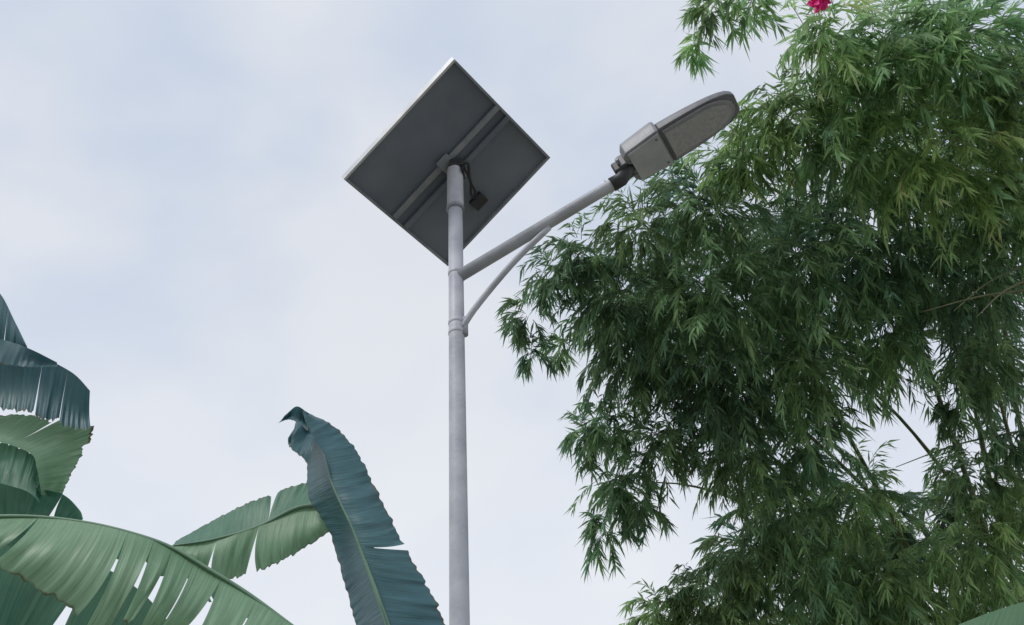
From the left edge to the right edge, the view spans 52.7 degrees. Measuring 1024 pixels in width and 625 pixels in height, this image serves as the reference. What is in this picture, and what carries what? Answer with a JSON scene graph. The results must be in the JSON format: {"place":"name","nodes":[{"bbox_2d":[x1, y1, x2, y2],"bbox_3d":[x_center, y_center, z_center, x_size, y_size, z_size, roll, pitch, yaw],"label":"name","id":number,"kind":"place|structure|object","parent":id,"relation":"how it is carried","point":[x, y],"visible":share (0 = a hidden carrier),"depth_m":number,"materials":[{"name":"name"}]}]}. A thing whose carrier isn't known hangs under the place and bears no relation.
{"place":"outdoors","nodes":[
{"label":"outdoors","id":0,"kind":"place"},
{"bbox_2d":[0,294,93,519],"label":"banana plant","id":1,"kind":"object","parent":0,"point":[37,468],"visible":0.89,"depth_m":3.69,"materials":[{"name":"green plant"}]},
{"bbox_2d":[0,406,444,624],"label":"banana plant","id":2,"kind":"object","parent":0,"point":[52,568],"visible":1,"depth_m":3.40,"materials":[{"name":"green plant"}]},
{"bbox_2d":[0,0,1023,624],"label":"sky","id":3,"kind":"structure","parent":0,"point":[183,233],"materials":[{"name":"white"}]},
{"bbox_2d":[342,57,739,624],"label":"solar street lamp","id":4,"kind":"object","parent":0,"point":[449,162],"visible":1,"depth_m":5.33,"materials":[{"name":"metal"}]},
{"bbox_2d":[627,133,672,179],"bbox_3d":[0.659,-0.740,4.936,0.168,0.055,0.208,-20,-43,19],"label":"lamp driver door","id":5,"kind":"structure","parent":4,"relation":"in","point":[651,156],"depth_m":4.93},
{"bbox_2d":[495,0,1023,624],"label":"bamboo clump","id":6,"kind":"object","parent":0,"point":[793,332],"visible":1,"depth_m":7.58,"materials":[{"name":"green plant"}]},
{"bbox_2d":[806,0,832,24],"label":"bougainvillea flower","id":7,"kind":"object","parent":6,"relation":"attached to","point":[822,5],"visible":0.97,"depth_m":6.15,"materials":[{"name":"pink plant"}]},
{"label":"footpath","id":8,"kind":"structure","parent":0,"visible":0},
{"bbox_2d":[959,602,1023,624],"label":"banana plant","id":9,"kind":"object","parent":8,"relation":"on","point":[1012,615],"visible":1,"depth_m":2.58,"materials":[{"name":"green plant"}]}
]}

